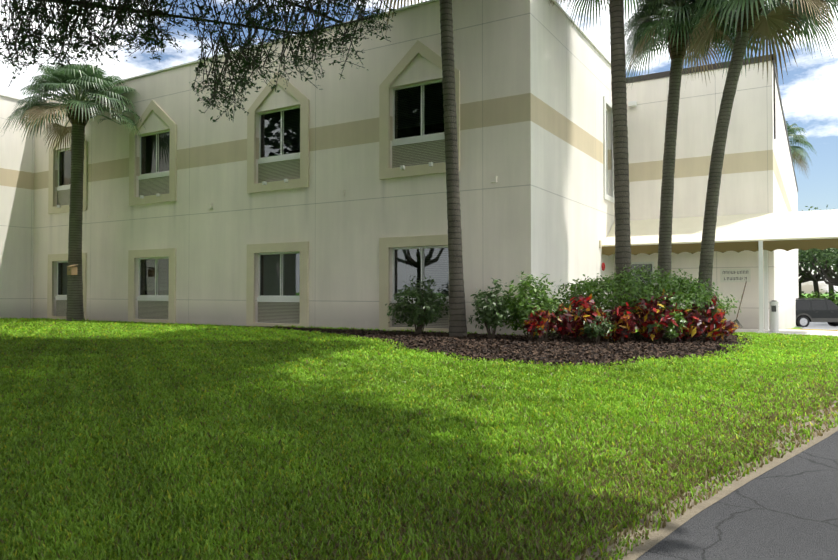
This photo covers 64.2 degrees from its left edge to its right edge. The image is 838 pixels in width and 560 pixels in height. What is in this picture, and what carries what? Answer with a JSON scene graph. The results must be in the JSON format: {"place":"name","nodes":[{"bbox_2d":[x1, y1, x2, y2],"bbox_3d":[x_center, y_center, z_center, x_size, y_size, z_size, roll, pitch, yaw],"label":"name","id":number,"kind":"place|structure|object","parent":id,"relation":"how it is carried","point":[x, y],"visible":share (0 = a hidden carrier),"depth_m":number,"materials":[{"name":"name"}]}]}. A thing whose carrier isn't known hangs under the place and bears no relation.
{"place":"outdoors","nodes":[
{"label":"outdoors","id":0,"kind":"place"},
{"bbox_2d":[0,0,396,121],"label":"oak","id":1,"kind":"object","parent":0,"point":[141,26],"depth_m":9.94,"materials":[{"name":"green plant"}]},
{"bbox_2d":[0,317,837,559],"bbox_3d":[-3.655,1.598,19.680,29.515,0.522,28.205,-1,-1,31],"label":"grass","id":2,"kind":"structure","parent":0,"point":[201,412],"depth_m":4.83,"materials":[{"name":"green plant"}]},
{"bbox_2d":[0,0,837,293],"label":"sky","id":3,"kind":"structure","parent":0,"point":[809,91],"materials":[{"name":"blue"}]},
{"bbox_2d":[12,294,837,558],"bbox_3d":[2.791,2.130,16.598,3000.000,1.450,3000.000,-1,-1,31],"label":"ground","id":4,"kind":"structure","parent":0,"point":[825,295],"depth_m":17.41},
{"bbox_2d":[0,62,145,320],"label":"palm","id":5,"kind":"object","parent":4,"relation":"on","point":[89,80],"depth_m":24.10,"materials":[{"name":"green plant"}]},
{"bbox_2d":[66,264,78,274],"bbox_3d":[-12.428,-0.370,23.953,0.350,0.380,0.300,-1,-1,31],"label":"box","id":6,"kind":"object","parent":5,"relation":"attached to","point":[71,269],"visible":1,"depth_m":23.88,"materials":[{"name":"beige"}]},
{"bbox_2d":[69,104,87,125],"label":"palm boots","id":7,"kind":"object","parent":5,"relation":"attached to","point":[75,121],"visible":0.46,"depth_m":24.05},
{"bbox_2d":[66,101,91,120],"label":"palm stubs","id":8,"kind":"object","parent":5,"relation":"attached to","point":[72,115],"visible":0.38,"depth_m":23.96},
{"bbox_2d":[60,319,254,326],"bbox_3d":[-10.417,1.528,23.942,13.600,0.001,0.880,-1,-1,31],"label":"mulch strip","id":9,"kind":"object","parent":4,"relation":"on","point":[191,324],"visible":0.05,"depth_m":22.56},
{"bbox_2d":[0,0,798,335],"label":"building","id":10,"kind":"structure","parent":4,"relation":"on","point":[348,200],"depth_m":21.15,"materials":[{"name":"beige paint"}]},
{"bbox_2d":[58,82,651,325],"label":"glazing","id":11,"kind":"structure","parent":10,"relation":"attached to","point":[408,124],"depth_m":20.96,"materials":[{"name":"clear glass"}]},
{"bbox_2d":[602,209,837,331],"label":"awning","id":12,"kind":"object","parent":10,"relation":"attached to","point":[787,231],"visible":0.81,"depth_m":20.45,"materials":[{"name":"fabric"}]},
{"bbox_2d":[720,268,750,281],"bbox_3d":[10.172,-0.146,21.488,0.880,0.440,0.015,-1,-1,31],"label":"sign","id":13,"kind":"object","parent":10,"relation":"attached to","point":[736,275],"visible":1,"depth_m":21.48,"materials":[{"name":"beige metal"}]},
{"bbox_2d":[278,328,738,364],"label":"chips","id":14,"kind":"object","parent":4,"relation":"on","point":[580,358],"visible":0.02,"depth_m":12.71,"materials":[{"name":"brown wood"}]},
{"bbox_2d":[385,276,448,334],"bbox_3d":[0.003,0.638,17.067,1.923,1.559,1.473,-1,-1,31],"label":"shrub","id":15,"kind":"object","parent":14,"relation":"on","point":[430,311],"depth_m":16.94,"materials":[{"name":"green plant"}]},
{"bbox_2d":[374,0,466,336],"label":"palm","id":16,"kind":"object","parent":14,"relation":"on","point":[457,318],"depth_m":16.39,"materials":[{"name":"brown plant"}]},
{"bbox_2d":[467,278,517,338],"bbox_3d":[1.683,0.662,15.562,1.246,1.454,1.174,-1,-1,31],"label":"shrub","id":17,"kind":"object","parent":14,"relation":"on","point":[483,305],"depth_m":15.41,"materials":[{"name":"green plant"}]},
{"bbox_2d":[257,326,754,365],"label":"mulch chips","id":18,"kind":"object","parent":14,"relation":"on","point":[556,339],"visible":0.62,"depth_m":13.35,"materials":[{"name":"brown wood"}]},
{"bbox_2d":[498,271,568,338],"bbox_3d":[2.535,0.581,15.584,1.769,1.620,1.566,-1,-1,31],"label":"shrub","id":19,"kind":"object","parent":14,"relation":"on","point":[524,300],"depth_m":15.34,"materials":[{"name":"green plant"}]},
{"bbox_2d":[521,306,566,340],"bbox_3d":[2.687,0.970,14.575,0.949,0.804,0.836,-1,-1,31],"label":"croton","id":20,"kind":"object","parent":14,"relation":"on","point":[532,326],"depth_m":14.53,"materials":[{"name":"red plant"}]},
{"bbox_2d":[550,310,582,339],"bbox_3d":[3.399,1.019,15.152,0.889,0.727,0.802,-1,-1,31],"label":"croton","id":21,"kind":"object","parent":14,"relation":"on","point":[560,319],"depth_m":15.05,"materials":[{"name":"red plant"}]},
{"bbox_2d":[557,294,608,341],"bbox_3d":[3.592,0.829,14.573,1.093,1.086,1.256,-1,-1,31],"label":"croton","id":22,"kind":"object","parent":14,"relation":"on","point":[580,315],"depth_m":14.37,"materials":[{"name":"red plant"}]},
{"bbox_2d":[580,304,618,342],"bbox_3d":[3.778,0.938,14.193,0.893,0.852,0.784,-1,-1,31],"label":"shrub","id":23,"kind":"object","parent":14,"relation":"on","point":[596,329],"depth_m":14.06,"materials":[{"name":"green plant"}]},
{"bbox_2d":[548,0,673,332],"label":"palm","id":24,"kind":"object","parent":14,"relation":"on","point":[621,162],"depth_m":17.32,"materials":[{"name":"plant"}]},
{"bbox_2d":[600,302,638,341],"bbox_3d":[4.322,0.924,14.481,0.898,0.890,0.933,-1,-1,31],"label":"croton","id":25,"kind":"object","parent":14,"relation":"on","point":[624,320],"depth_m":14.28,"materials":[{"name":"red plant"}]},
{"bbox_2d":[549,264,741,337],"bbox_3d":[5.161,0.521,16.162,4.757,1.765,3.440,-1,-1,31],"label":"mound shrub","id":26,"kind":"object","parent":14,"relation":"on","point":[683,289],"depth_m":15.40,"materials":[{"name":"green plant"}]},
{"bbox_2d":[631,289,683,341],"bbox_3d":[5.158,0.776,14.546,1.179,1.188,1.204,-1,-1,31],"label":"croton","id":27,"kind":"object","parent":14,"relation":"on","point":[647,328],"depth_m":14.39,"materials":[{"name":"red plant"}]},
{"bbox_2d":[654,310,687,342],"bbox_3d":[5.359,0.999,14.254,0.695,0.732,0.773,-1,-1,31],"label":"shrub","id":28,"kind":"object","parent":14,"relation":"on","point":[679,318],"depth_m":14.11,"materials":[{"name":"green plant"}]},
{"bbox_2d":[624,0,735,331],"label":"palm","id":29,"kind":"object","parent":14,"relation":"on","point":[647,30],"depth_m":17.64,"materials":[{"name":"plant"}]},
{"bbox_2d":[669,10,688,58],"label":"palm boots","id":30,"kind":"object","parent":29,"relation":"attached to","point":[675,52],"visible":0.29,"depth_m":17.50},
{"bbox_2d":[667,1,692,49],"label":"palm stubs","id":31,"kind":"object","parent":29,"relation":"attached to","point":[676,34],"visible":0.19,"depth_m":17.50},
{"bbox_2d":[668,301,711,341],"bbox_3d":[5.893,0.899,14.632,1.113,0.947,1.103,-1,-1,31],"label":"croton","id":32,"kind":"object","parent":14,"relation":"on","point":[697,325],"depth_m":14.35,"materials":[{"name":"red plant"}]},
{"bbox_2d":[696,294,740,339],"bbox_3d":[6.539,0.832,14.820,1.126,1.089,1.158,-1,-1,31],"label":"croton","id":33,"kind":"object","parent":14,"relation":"on","point":[727,327],"depth_m":14.59,"materials":[{"name":"red plant"}]},
{"bbox_2d":[635,327,837,335],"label":"walk","id":34,"kind":"structure","parent":4,"relation":"on","point":[819,332],"depth_m":19.93,"materials":[{"name":"concrete"}]},
{"bbox_2d":[733,281,746,327],"bbox_3d":[10.097,0.790,21.100,0.742,1.515,0.325,0,-1,-7],"label":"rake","id":35,"kind":"object","parent":34,"relation":"on","point":[736,321],"visible":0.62,"depth_m":21.14,"materials":[{"name":"brown wood"}]},
{"bbox_2d":[769,300,778,331],"bbox_3d":[10.456,1.066,19.677,0.270,0.930,0.270,-1,-1,31],"label":"bollard","id":36,"kind":"object","parent":34,"relation":"on","point":[774,318],"visible":1,"depth_m":19.58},
{"bbox_2d":[665,0,837,336],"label":"palm","id":37,"kind":"object","parent":4,"relation":"on","point":[779,18],"depth_m":16.12,"materials":[{"name":"plant"}]},
{"bbox_2d":[736,0,760,33],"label":"palm boots","id":38,"kind":"object","parent":37,"relation":"attached to","point":[750,25],"visible":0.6,"depth_m":15.79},
{"bbox_2d":[734,0,766,21],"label":"palm stubs","id":39,"kind":"object","parent":37,"relation":"attached to","point":[761,9],"visible":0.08,"depth_m":15.85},
{"bbox_2d":[798,254,826,273],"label":"tree","id":40,"kind":"object","parent":4,"relation":"on","point":[810,263],"depth_m":65.91,"materials":[{"name":"green plant"}]},
{"bbox_2d":[797,322,837,329],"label":"carpark","id":41,"kind":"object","parent":4,"relation":"on","point":[820,325],"visible":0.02,"depth_m":44.90,"materials":[{"name":"grey concrete"}]},
{"bbox_2d":[785,120,815,176],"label":"palm","id":42,"kind":"object","parent":41,"relation":"on","point":[796,154],"visible":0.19,"depth_m":50.62,"materials":[{"name":"green plant"}]},
{"bbox_2d":[796,298,837,326],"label":"suv","id":43,"kind":"object","parent":41,"relation":"on","point":[808,310],"visible":0.71,"depth_m":41.31,"materials":[{"name":"black paint"}]},
{"bbox_2d":[798,248,837,285],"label":"tree","id":44,"kind":"object","parent":41,"relation":"on","point":[806,255],"depth_m":60.58,"materials":[{"name":"green plant"}]},
{"bbox_2d":[804,287,837,305],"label":"hedge","id":45,"kind":"object","parent":4,"relation":"on","point":[831,298],"visible":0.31,"depth_m":65.90,"materials":[{"name":"green plant"}]},
{"bbox_2d":[831,249,837,260],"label":"tree","id":46,"kind":"object","parent":4,"relation":"on","point":[835,251],"visible":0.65,"depth_m":50.92,"materials":[{"name":"green plant"}]},
{"bbox_2d":[636,327,837,559],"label":"asphalt","id":47,"kind":"structure","parent":0,"point":[787,509],"depth_m":3.21,"materials":[{"name":"grey asphalt"}]},
{"bbox_2d":[565,398,837,559],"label":"road edge dirt","id":48,"kind":"structure","parent":47,"relation":"on","point":[655,537],"depth_m":3.52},
{"bbox_2d":[798,206,820,283],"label":"tree","id":49,"kind":"object","parent":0,"point":[801,280],"depth_m":86.26,"materials":[{"name":"green plant"}]},
{"bbox_2d":[798,209,833,280],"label":"tree","id":50,"kind":"object","parent":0,"point":[810,276],"depth_m":69.85,"materials":[{"name":"green plant"}]},
{"bbox_2d":[813,281,819,297],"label":"tree trunk","id":51,"kind":"object","parent":50,"relation":"attached to","point":[815,285],"visible":0.2,"depth_m":70.12,"materials":[{"name":"brown plant"}]},
{"bbox_2d":[817,207,837,297],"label":"tree","id":52,"kind":"object","parent":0,"point":[831,287],"depth_m":96.63,"materials":[{"name":"green plant"}]},
{"bbox_2d":[821,204,837,280],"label":"tree","id":53,"kind":"object","parent":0,"point":[832,273],"depth_m":76.06,"materials":[{"name":"green plant"}]}
]}

